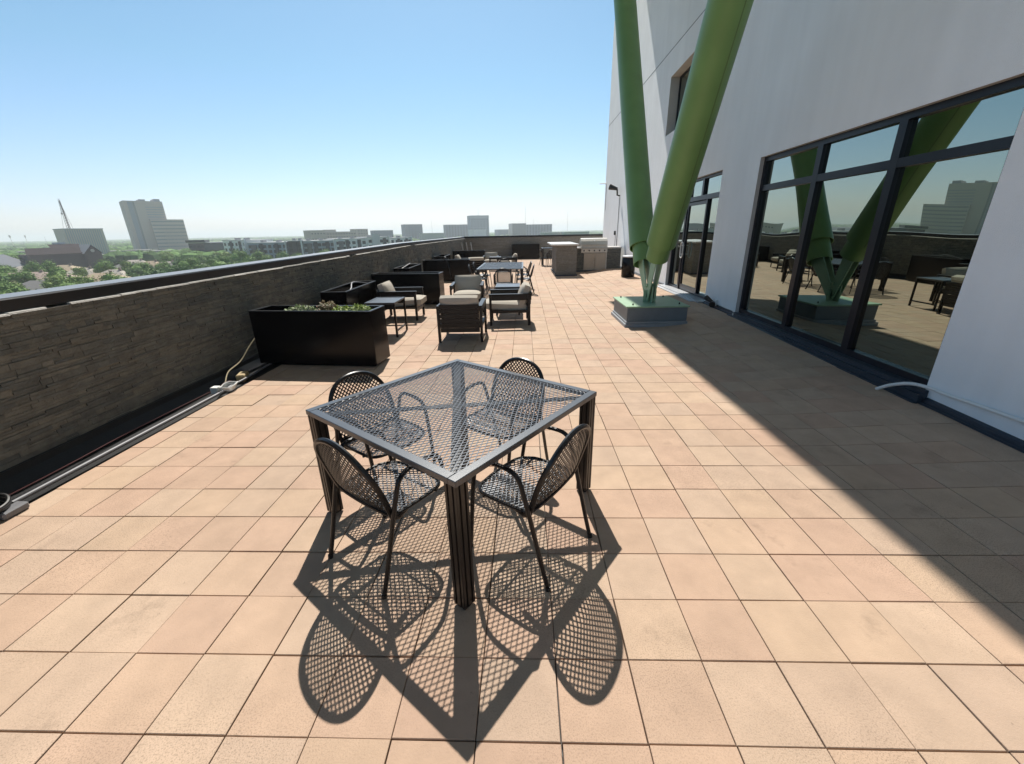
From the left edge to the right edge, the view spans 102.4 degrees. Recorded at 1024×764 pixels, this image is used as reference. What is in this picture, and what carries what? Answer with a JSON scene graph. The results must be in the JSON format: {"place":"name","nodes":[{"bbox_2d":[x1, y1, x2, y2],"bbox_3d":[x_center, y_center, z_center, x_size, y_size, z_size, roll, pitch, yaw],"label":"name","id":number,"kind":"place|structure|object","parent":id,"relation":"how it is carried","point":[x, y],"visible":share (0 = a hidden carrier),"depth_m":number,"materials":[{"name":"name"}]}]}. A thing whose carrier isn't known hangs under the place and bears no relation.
{"place":"outdoors","nodes":[
{"label":"outdoors","id":0,"kind":"place"},
{"bbox_2d":[57,263,80,271],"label":"house","id":1,"kind":"structure","parent":0,"point":[68,267],"depth_m":210.69,"materials":[{"name":"brick"}]},
{"bbox_2d":[87,270,129,281],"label":"house","id":2,"kind":"structure","parent":0,"point":[96,275],"depth_m":156.13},
{"bbox_2d":[101,267,125,275],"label":"house","id":3,"kind":"structure","parent":0,"point":[118,271],"depth_m":172.95,"materials":[{"name":"brick"}]},
{"bbox_2d":[3,239,416,254],"bbox_3d":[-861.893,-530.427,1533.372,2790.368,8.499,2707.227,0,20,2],"label":"distant roofs","id":4,"kind":"structure","parent":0,"point":[156,250],"depth_m":365.47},
{"bbox_2d":[246,240,289,258],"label":"apartment block","id":5,"kind":"structure","parent":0,"point":[271,249],"depth_m":255.79,"materials":[{"name":"grey concrete"}]},
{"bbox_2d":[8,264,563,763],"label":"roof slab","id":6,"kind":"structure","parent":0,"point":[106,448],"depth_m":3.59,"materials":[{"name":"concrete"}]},
{"bbox_2d":[0,493,29,519],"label":"cable reel","id":7,"kind":"object","parent":6,"relation":"on","point":[8,509],"visible":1,"depth_m":2.72,"materials":[{"name":"plastic"}]},
{"bbox_2d":[9,391,210,494],"bbox_3d":[-3.607,1.020,2.344,0.062,0.019,5.500,0,20,2],"label":"cable","id":8,"kind":"object","parent":6,"relation":"on","point":[104,445],"visible":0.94,"depth_m":3.58,"materials":[{"name":"black plastic"}]},
{"bbox_2d":[12,390,224,503],"bbox_3d":[-3.377,0.466,3.796,0.033,0.031,2.100,0,20,2],"label":"floor conduit","id":9,"kind":"object","parent":6,"relation":"on","point":[68,473],"visible":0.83,"depth_m":3.43,"materials":[{"name":"metal"}]},
{"bbox_2d":[219,381,237,390],"bbox_3d":[-3.337,0.056,4.849,0.172,0.078,0.258,0,20,2],"label":"cable coil","id":10,"kind":"object","parent":6,"relation":"on","point":[223,386],"visible":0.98,"depth_m":4.83,"materials":[{"name":"white plastic"}]},
{"bbox_2d":[235,371,248,381],"bbox_3d":[-3.435,-0.070,5.253,0.100,0.090,0.180,-6,21,-14],"label":"splice box","id":11,"kind":"object","parent":6,"relation":"on","point":[241,375],"visible":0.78,"depth_m":5.19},
{"bbox_2d":[228,363,272,386],"bbox_3d":[-3.361,-0.366,6.058,0.075,0.037,2.562,-1,20,1],"label":"floor conduit","id":12,"kind":"object","parent":6,"relation":"on","point":[252,374],"visible":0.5,"depth_m":5.34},
{"bbox_2d":[393,264,421,271],"bbox_3d":[-3.170,-3.190,12.721,0.462,0.765,1.722,-1,20,0],"label":"planter","id":13,"kind":"object","parent":6,"relation":"on","point":[413,268],"visible":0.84,"depth_m":12.44,"materials":[{"name":"metal"}]},
{"bbox_2d":[433,254,450,258],"bbox_3d":[-3.043,-5.168,18.119,0.462,0.765,1.722,-1,20,1],"label":"planter","id":14,"kind":"object","parent":6,"relation":"on","point":[441,256],"visible":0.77,"depth_m":17.77,"materials":[{"name":"metal"}]},
{"bbox_2d":[0,0,614,241],"label":"sky","id":15,"kind":"structure","parent":0,"point":[243,118],"materials":[{"name":"blue"}]},
{"bbox_2d":[327,236,366,250],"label":"apartment block","id":16,"kind":"structure","parent":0,"point":[351,242],"depth_m":268.87,"materials":[{"name":"grey concrete"}]},
{"bbox_2d":[0,258,1023,763],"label":"deck paving","id":17,"kind":"structure","parent":0,"point":[786,554],"depth_m":2.12,"materials":[{"name":"tile"}]},
{"bbox_2d":[248,305,389,365],"bbox_3d":[-2.652,-0.652,5.762,1.722,0.765,0.462,1,20,7],"label":"planter","id":18,"kind":"object","parent":17,"relation":"on","point":[323,337],"visible":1,"depth_m":5.55,"materials":[{"name":"metal"}]},
{"bbox_2d":[284,304,315,310],"bbox_3d":[-2.948,-1.016,5.746,0.519,0.161,0.351,0,20,2],"label":"flowering plant","id":19,"kind":"object","parent":18,"relation":"on","point":[303,307],"visible":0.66,"depth_m":5.71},
{"bbox_2d":[316,300,340,310],"bbox_3d":[-2.544,-1.029,5.681,0.344,0.215,0.350,0,20,2],"label":"bushy plant","id":20,"kind":"object","parent":18,"relation":"on","point":[326,306],"visible":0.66,"depth_m":5.65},
{"bbox_2d":[344,303,370,310],"bbox_3d":[-2.083,-0.988,5.592,0.424,0.182,0.332,0,20,2],"label":"bushy plant","id":21,"kind":"object","parent":18,"relation":"on","point":[360,307],"visible":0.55,"depth_m":5.56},
{"bbox_2d":[320,281,376,304],"bbox_3d":[-3.124,-1.505,8.117,0.462,0.765,1.722,-1,20,0],"label":"planter","id":22,"kind":"object","parent":17,"relation":"on","point":[358,293],"visible":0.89,"depth_m":7.74,"materials":[{"name":"metal"}]},
{"bbox_2d":[313,430,444,599],"bbox_3d":[-0.682,0.575,2.244,0.522,0.815,0.554,13,24,34],"label":"chair","id":23,"kind":"object","parent":17,"relation":"on","point":[349,486],"visible":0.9,"depth_m":2.04,"materials":[{"name":"black metal"}]},
{"bbox_2d":[328,371,436,517],"bbox_3d":[-0.888,0.367,2.822,0.554,0.815,0.522,14,25,36],"label":"chair","id":24,"kind":"object","parent":17,"relation":"on","point":[370,455],"visible":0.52,"depth_m":2.83,"materials":[{"name":"black metal"}]},
{"bbox_2d":[364,297,407,337],"bbox_3d":[-2.234,-1.168,7.383,0.520,0.605,0.660,0,20,2],"label":"side table","id":25,"kind":"object","parent":17,"relation":"on","point":[388,302],"visible":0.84,"depth_m":7.16,"materials":[{"name":"paint"}]},
{"bbox_2d":[376,280,426,320],"bbox_3d":[-2.303,-1.744,8.733,0.898,0.759,0.740,-1,20,0],"label":"lounge chair","id":26,"kind":"object","parent":17,"relation":"on","point":[413,300],"visible":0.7,"depth_m":8.46,"materials":[{"name":"fabric"}]},
{"bbox_2d":[371,272,444,303],"bbox_3d":[-2.624,-2.393,10.515,1.722,0.765,0.462,1,20,5],"label":"planter","id":27,"kind":"object","parent":17,"relation":"on","point":[431,284],"visible":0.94,"depth_m":10.25,"materials":[{"name":"metal"}]},
{"bbox_2d":[422,259,470,280],"bbox_3d":[-2.404,-4.159,15.327,1.722,0.765,0.462,-1,20,-1],"label":"planter","id":28,"kind":"object","parent":17,"relation":"on","point":[458,266],"visible":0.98,"depth_m":15.08,"materials":[{"name":"metal"}]},
{"bbox_2d":[306,359,596,609],"bbox_3d":[-0.336,0.455,2.666,1.262,0.730,1.262,14,25,36],"label":"table","id":29,"kind":"object","parent":17,"relation":"on","point":[455,478],"visible":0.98,"depth_m":2.34,"materials":[{"name":"paint"}]},
{"bbox_2d":[436,295,486,342],"bbox_3d":[-0.834,-1.153,7.042,0.740,0.759,0.898,0,20,2],"label":"lounge chair","id":30,"kind":"object","parent":17,"relation":"on","point":[459,313],"visible":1,"depth_m":6.62,"materials":[{"name":"grey metal"}]},
{"bbox_2d":[449,275,484,311],"bbox_3d":[-1.016,-2.040,9.476,0.740,0.759,0.898,-2,20,-1],"label":"lounge chair","id":31,"kind":"object","parent":17,"relation":"on","point":[467,285],"visible":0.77,"depth_m":9.60,"materials":[{"name":"fabric"}]},
{"bbox_2d":[453,250,484,258],"bbox_3d":[-2.307,-6.756,22.416,1.722,0.765,0.462,0,20,2],"label":"planter","id":32,"kind":"object","parent":17,"relation":"on","point":[470,253],"visible":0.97,"depth_m":22.13,"materials":[{"name":"metal"}]},
{"bbox_2d":[468,257,485,273],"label":"lounge chair","id":33,"kind":"object","parent":17,"relation":"on","point":[479,261],"visible":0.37,"depth_m":16.43,"materials":[{"name":"fabric"}]},
{"bbox_2d":[468,265,488,291],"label":"chair","id":34,"kind":"object","parent":17,"relation":"on","point":[472,273],"visible":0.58,"depth_m":12.12,"materials":[{"name":"black metal"}]},
{"bbox_2d":[482,252,498,262],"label":"lounge chair","id":35,"kind":"object","parent":17,"relation":"on","point":[487,256],"visible":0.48,"depth_m":20.11,"materials":[{"name":"grey metal"}]},
{"bbox_2d":[476,262,522,284],"bbox_3d":[-0.300,-3.215,12.681,1.300,0.735,2.550,0,20,2],"label":"table","id":36,"kind":"object","parent":17,"relation":"on","point":[499,265],"visible":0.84,"depth_m":12.12,"materials":[{"name":"paint"}]},
{"bbox_2d":[493,268,512,288],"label":"chair","id":37,"kind":"object","parent":17,"relation":"on","point":[502,279],"visible":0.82,"depth_m":10.80,"materials":[{"name":"black metal"}]},
{"bbox_2d":[461,357,548,493],"bbox_3d":[-0.071,0.275,3.032,0.522,0.815,0.554,13,25,34],"label":"chair","id":38,"kind":"object","parent":17,"relation":"on","point":[524,360],"visible":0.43,"depth_m":3.07,"materials":[{"name":"black metal"}]},
{"bbox_2d":[495,283,519,315],"bbox_3d":[-0.084,-1.831,9.080,0.520,0.605,0.660,0,20,2],"label":"side table","id":39,"kind":"object","parent":17,"relation":"on","point":[507,286],"visible":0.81,"depth_m":8.86,"materials":[{"name":"grey metal"}]},
{"bbox_2d":[498,253,517,261],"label":"lounge chair","id":40,"kind":"object","parent":17,"relation":"on","point":[514,257],"visible":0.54,"depth_m":18.49,"materials":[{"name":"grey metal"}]},
{"bbox_2d":[486,281,531,325],"bbox_3d":[-0.075,-1.560,8.116,0.898,0.759,0.740,-1,20,0],"label":"lounge chair","id":41,"kind":"object","parent":17,"relation":"on","point":[508,300],"visible":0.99,"depth_m":7.83,"materials":[{"name":"fabric"}]},
{"bbox_2d":[515,261,531,286],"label":"chair","id":42,"kind":"object","parent":17,"relation":"on","point":[528,269],"visible":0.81,"depth_m":13.09,"materials":[{"name":"black metal"}]},
{"bbox_2d":[512,244,538,258],"bbox_3d":[0.887,-8.452,26.656,1.774,0.918,0.462,0,20,2],"label":"planter","id":43,"kind":"object","parent":17,"relation":"on","point":[526,251],"visible":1,"depth_m":26.43,"materials":[{"name":"metal"}]},
{"bbox_2d":[517,264,534,293],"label":"chair","id":44,"kind":"object","parent":17,"relation":"on","point":[528,278],"visible":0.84,"depth_m":11.74,"materials":[{"name":"black metal"}]},
{"bbox_2d":[470,424,591,591],"bbox_3d":[0.102,0.553,2.263,0.554,0.815,0.522,13,24,34],"label":"chair","id":45,"kind":"object","parent":17,"relation":"on","point":[540,497],"visible":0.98,"depth_m":2.11,"materials":[{"name":"black metal"}]},
{"bbox_2d":[547,242,578,275],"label":"bar island","id":46,"kind":"structure","parent":17,"relation":"on","point":[564,258],"depth_m":16.20,"materials":[{"name":"beige stone"}]},
{"bbox_2d":[576,246,621,271],"bbox_3d":[3.622,-5.322,17.860,2.020,1.030,0.895,0,20,2],"label":"grill station","id":47,"kind":"object","parent":17,"relation":"on","point":[608,259],"visible":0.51,"depth_m":17.49,"materials":[{"name":"metal"}]},
{"bbox_2d":[583,253,594,269],"bbox_3d":[3.279,-5.117,17.506,0.455,0.680,0.070,0,20,2],"label":"door","id":48,"kind":"structure","parent":47,"relation":"in","point":[589,258],"depth_m":17.50,"materials":[{"name":"silver metal"}]},
{"bbox_2d":[579,238,607,252],"bbox_3d":[3.469,-5.839,17.576,1.140,0.580,0.840,0,20,2],"label":"gas grill","id":49,"kind":"object","parent":47,"relation":"on","point":[591,245],"visible":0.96,"depth_m":17.30,"materials":[{"name":"silver metal"}]},
{"bbox_2d":[594,253,605,269],"bbox_3d":[3.741,-5.120,17.491,0.450,0.680,0.070,0,20,2],"label":"door","id":50,"kind":"structure","parent":47,"relation":"in","point":[600,258],"depth_m":17.49,"materials":[{"name":"silver metal"}]},
{"bbox_2d":[621,255,634,276],"bbox_3d":[4.049,-4.029,14.334,0.480,0.715,0.480,0,20,2],"label":"trash bin","id":51,"kind":"object","parent":17,"relation":"on","point":[628,269],"visible":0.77,"depth_m":14.18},
{"bbox_2d":[611,296,689,326],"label":"column plinth","id":52,"kind":"structure","parent":17,"relation":"on","point":[637,311],"depth_m":7.56,"materials":[{"name":"concrete"}]},
{"bbox_2d":[614,0,753,302],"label":"green column","id":53,"kind":"structure","parent":52,"relation":"on","point":[653,238],"depth_m":6.54,"materials":[{"name":"metal"}]},
{"bbox_2d":[526,224,551,234],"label":"skyline building","id":54,"kind":"structure","parent":0,"point":[534,229],"depth_m":949.18,"materials":[{"name":"concrete"}]},
{"label":"ground","id":55,"kind":"structure","parent":0,"visible":0},
{"bbox_2d":[0,266,15,282],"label":"broadleaf tree","id":56,"kind":"object","parent":55,"relation":"on","point":[5,274],"visible":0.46,"depth_m":143.75,"materials":[{"name":"green plant"}]},
{"bbox_2d":[0,254,27,267],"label":"metal roof hall","id":57,"kind":"structure","parent":55,"relation":"on","point":[6,260],"depth_m":216.79,"materials":[{"name":"metal"}]},
{"bbox_2d":[0,282,29,293],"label":"broadleaf tree","id":58,"kind":"object","parent":55,"relation":"on","point":[6,289],"visible":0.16,"depth_m":97.39,"materials":[{"name":"green plant"}]},
{"bbox_2d":[9,269,41,283],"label":"broadleaf tree","id":59,"kind":"object","parent":55,"relation":"on","point":[22,276],"visible":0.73,"depth_m":142.26,"materials":[{"name":"green plant"}]},
{"bbox_2d":[19,278,48,289],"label":"house","id":60,"kind":"structure","parent":55,"relation":"on","point":[32,284],"depth_m":131.28,"materials":[{"name":"brick"}]},
{"bbox_2d":[22,260,48,271],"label":"broadleaf tree","id":61,"kind":"object","parent":55,"relation":"on","point":[33,266],"visible":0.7,"depth_m":186.32,"materials":[{"name":"green plant"}]},
{"bbox_2d":[39,259,57,270],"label":"broadleaf tree","id":62,"kind":"object","parent":55,"relation":"on","point":[47,263],"visible":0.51,"depth_m":194.76,"materials":[{"name":"green plant"}]},
{"bbox_2d":[39,273,66,287],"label":"light tree","id":63,"kind":"object","parent":55,"relation":"on","point":[54,278],"visible":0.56,"depth_m":122.65,"materials":[{"name":"green plant"}]},
{"bbox_2d":[42,266,69,278],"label":"broadleaf tree","id":64,"kind":"object","parent":55,"relation":"on","point":[55,271],"visible":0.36,"depth_m":145.94,"materials":[{"name":"green plant"}]},
{"bbox_2d":[18,242,102,268],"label":"school building","id":65,"kind":"structure","parent":55,"relation":"on","point":[64,253],"depth_m":234.08,"materials":[{"name":"concrete"}]},
{"bbox_2d":[52,278,88,286],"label":"broadleaf tree","id":66,"kind":"object","parent":55,"relation":"on","point":[65,284],"visible":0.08,"depth_m":99.52,"materials":[{"name":"green plant"}]},
{"bbox_2d":[68,266,86,275],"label":"light tree","id":67,"kind":"object","parent":55,"relation":"on","point":[80,271],"visible":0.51,"depth_m":170.28,"materials":[{"name":"green plant"}]},
{"bbox_2d":[62,272,97,283],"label":"light tree","id":68,"kind":"object","parent":55,"relation":"on","point":[84,279],"visible":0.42,"depth_m":115.95,"materials":[{"name":"green plant"}]},
{"bbox_2d":[52,228,109,253],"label":"box building","id":69,"kind":"structure","parent":55,"relation":"on","point":[95,238],"depth_m":305.55,"materials":[{"name":"concrete"}]},
{"bbox_2d":[92,258,115,272],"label":"broadleaf tree","id":70,"kind":"object","parent":55,"relation":"on","point":[101,266],"visible":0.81,"depth_m":178.48,"materials":[{"name":"green plant"}]},
{"bbox_2d":[115,260,132,270],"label":"light tree","id":71,"kind":"object","parent":55,"relation":"on","point":[125,265],"visible":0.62,"depth_m":190.16,"materials":[{"name":"green plant"}]},
{"bbox_2d":[125,268,143,276],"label":"dark tree","id":72,"kind":"object","parent":55,"relation":"on","point":[131,273],"visible":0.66,"depth_m":166.71,"materials":[{"name":"green plant"}]},
{"bbox_2d":[129,260,154,273],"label":"broadleaf tree","id":73,"kind":"object","parent":55,"relation":"on","point":[145,267],"visible":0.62,"depth_m":173.46,"materials":[{"name":"green plant"}]},
{"bbox_2d":[119,199,188,249],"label":"office tower","id":74,"kind":"structure","parent":55,"relation":"on","point":[149,225],"depth_m":399.57,"materials":[{"name":"concrete"}]},
{"bbox_2d":[143,268,167,274],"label":"dark tree","id":75,"kind":"object","parent":55,"relation":"on","point":[156,271],"visible":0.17,"depth_m":124.12,"materials":[{"name":"green plant"}]},
{"bbox_2d":[160,253,174,261],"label":"broadleaf tree","id":76,"kind":"object","parent":55,"relation":"on","point":[166,257],"visible":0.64,"depth_m":230.02,"materials":[{"name":"green plant"}]},
{"bbox_2d":[165,265,187,271],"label":"dark tree","id":77,"kind":"object","parent":55,"relation":"on","point":[174,268],"visible":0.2,"depth_m":134.92,"materials":[{"name":"green plant"}]},
{"bbox_2d":[176,255,200,269],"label":"broadleaf tree","id":78,"kind":"object","parent":55,"relation":"on","point":[189,263],"visible":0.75,"depth_m":171.22,"materials":[{"name":"green plant"}]},
{"bbox_2d":[185,240,224,251],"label":"glass office","id":79,"kind":"structure","parent":55,"relation":"on","point":[203,245],"depth_m":307.87,"materials":[{"name":"glass"}]},
{"bbox_2d":[205,256,225,266],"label":"broadleaf tree","id":80,"kind":"object","parent":55,"relation":"on","point":[212,262],"visible":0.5,"depth_m":176.55,"materials":[{"name":"green plant"}]},
{"bbox_2d":[215,254,230,264],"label":"broadleaf tree","id":81,"kind":"object","parent":55,"relation":"on","point":[225,260],"visible":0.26,"depth_m":184.26,"materials":[{"name":"green plant"}]},
{"bbox_2d":[230,248,248,262],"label":"broadleaf tree","id":82,"kind":"object","parent":55,"relation":"on","point":[238,256],"visible":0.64,"depth_m":210.14,"materials":[{"name":"green plant"}]},
{"bbox_2d":[222,238,272,254],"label":"apartment block","id":83,"kind":"structure","parent":55,"relation":"on","point":[236,244],"depth_m":266.84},
{"bbox_2d":[250,249,271,260],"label":"broadleaf tree","id":84,"kind":"object","parent":55,"relation":"on","point":[258,254],"visible":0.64,"depth_m":228.59,"materials":[{"name":"green plant"}]},
{"bbox_2d":[286,238,306,255],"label":"apartment block","id":85,"kind":"structure","parent":55,"relation":"on","point":[295,245],"depth_m":250.86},
{"bbox_2d":[0,230,602,265],"bbox_3d":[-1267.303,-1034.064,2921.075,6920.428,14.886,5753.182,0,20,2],"label":"distant woods","id":86,"kind":"object","parent":55,"relation":"on","point":[113,257],"visible":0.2,"depth_m":518.87,"materials":[{"name":"plant"}]},
{"bbox_2d":[303,230,325,239],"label":"skyline building","id":87,"kind":"structure","parent":55,"relation":"on","point":[313,234],"depth_m":606.06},
{"bbox_2d":[303,238,335,254],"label":"apartment block","id":88,"kind":"structure","parent":55,"relation":"on","point":[311,246],"depth_m":258.08,"materials":[{"name":"grey concrete"}]},
{"bbox_2d":[325,230,356,239],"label":"skyline building","id":89,"kind":"structure","parent":55,"relation":"on","point":[330,234],"depth_m":633.06,"materials":[{"name":"beige concrete"}]},
{"bbox_2d":[350,229,367,236],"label":"skyline building","id":90,"kind":"structure","parent":55,"relation":"on","point":[361,232],"depth_m":715.24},
{"bbox_2d":[356,234,389,245],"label":"apartment block","id":91,"kind":"structure","parent":55,"relation":"on","point":[374,239],"depth_m":278.34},
{"bbox_2d":[370,230,393,236],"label":"skyline building","id":92,"kind":"structure","parent":55,"relation":"on","point":[385,232],"depth_m":690.03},
{"bbox_2d":[390,236,411,242],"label":"apartment block","id":93,"kind":"structure","parent":55,"relation":"on","point":[397,239],"depth_m":296.13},
{"bbox_2d":[401,224,422,238],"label":"skyline building","id":94,"kind":"structure","parent":55,"relation":"on","point":[412,230],"depth_m":828.52,"materials":[{"name":"concrete"}]},
{"bbox_2d":[419,233,443,239],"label":"warehouse","id":95,"kind":"structure","parent":55,"relation":"on","point":[426,236],"depth_m":558.93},
{"bbox_2d":[443,224,467,237],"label":"skyline building","id":96,"kind":"structure","parent":55,"relation":"on","point":[452,231],"depth_m":935.21,"materials":[{"name":"concrete"}]},
{"bbox_2d":[468,229,485,235],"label":"skyline building","id":97,"kind":"structure","parent":55,"relation":"on","point":[476,232],"depth_m":801.74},
{"bbox_2d":[467,214,488,235],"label":"skyline building","id":98,"kind":"structure","parent":55,"relation":"on","point":[478,221],"depth_m":888.49,"materials":[{"name":"concrete"}]},
{"bbox_2d":[495,229,508,235],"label":"skyline building","id":99,"kind":"structure","parent":55,"relation":"on","point":[502,232],"depth_m":1133.55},
{"bbox_2d":[509,223,525,235],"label":"skyline building","id":100,"kind":"structure","parent":55,"relation":"on","point":[517,228],"depth_m":942.54,"materials":[{"name":"grey glass"}]},
{"bbox_2d":[561,231,589,234],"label":"warehouse","id":101,"kind":"structure","parent":55,"relation":"on","point":[577,232],"depth_m":373.89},
{"bbox_2d":[602,0,1023,452],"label":"white building","id":102,"kind":"structure","parent":55,"relation":"on","point":[856,206],"depth_m":4.79,"materials":[{"name":"paint"}]},
{"bbox_2d":[609,184,619,245],"bbox_3d":[4.545,-7.128,18.644,0.524,3.349,0.240,10,23,28],"label":"wall floodlight","id":103,"kind":"object","parent":102,"relation":"attached to","point":[612,187],"depth_m":18.12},
{"bbox_2d":[675,66,690,126],"bbox_3d":[4.637,-7.445,10.775,0.050,1.430,1.820,0,20,3],"label":"window","id":104,"kind":"structure","parent":102,"relation":"in","point":[684,77],"depth_m":11.33,"materials":[{"name":"black glass"}]},
{"bbox_2d":[679,200,706,293],"bbox_3d":[4.415,-3.311,10.171,0.149,2.090,1.200,0,20,3],"label":"door","id":105,"kind":"structure","parent":102,"relation":"in","point":[691,245],"depth_m":10.23,"materials":[{"name":"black glass"}]},
{"bbox_2d":[704,295,717,306],"bbox_3d":[4.162,-1.688,8.614,0.192,0.211,0.376,0,20,3],"label":"wall floodlight","id":106,"kind":"object","parent":102,"relation":"attached to","point":[713,302],"depth_m":8.55,"materials":[{"name":"black plastic"}]},
{"bbox_2d":[739,75,1023,384],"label":"window","id":107,"kind":"structure","parent":102,"relation":"in","point":[864,239],"depth_m":4.60,"materials":[{"name":"black glass"}]},
{"bbox_2d":[875,382,1023,423],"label":"conduit","id":108,"kind":"object","parent":102,"relation":"attached to","point":[998,412],"visible":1,"depth_m":3.67,"materials":[{"name":"white plastic"}]},
{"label":"terrace block","id":109,"kind":"structure","parent":55,"relation":"on","visible":0},
{"bbox_2d":[0,237,464,493],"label":"parapet wall","id":110,"kind":"structure","parent":109,"relation":"on","point":[86,368],"depth_m":4.02,"materials":[{"name":"brick"}]},
{"bbox_2d":[464,234,602,257],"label":"end wall","id":111,"kind":"structure","parent":109,"relation":"on","point":[501,246],"depth_m":26.78,"materials":[{"name":"brick"}]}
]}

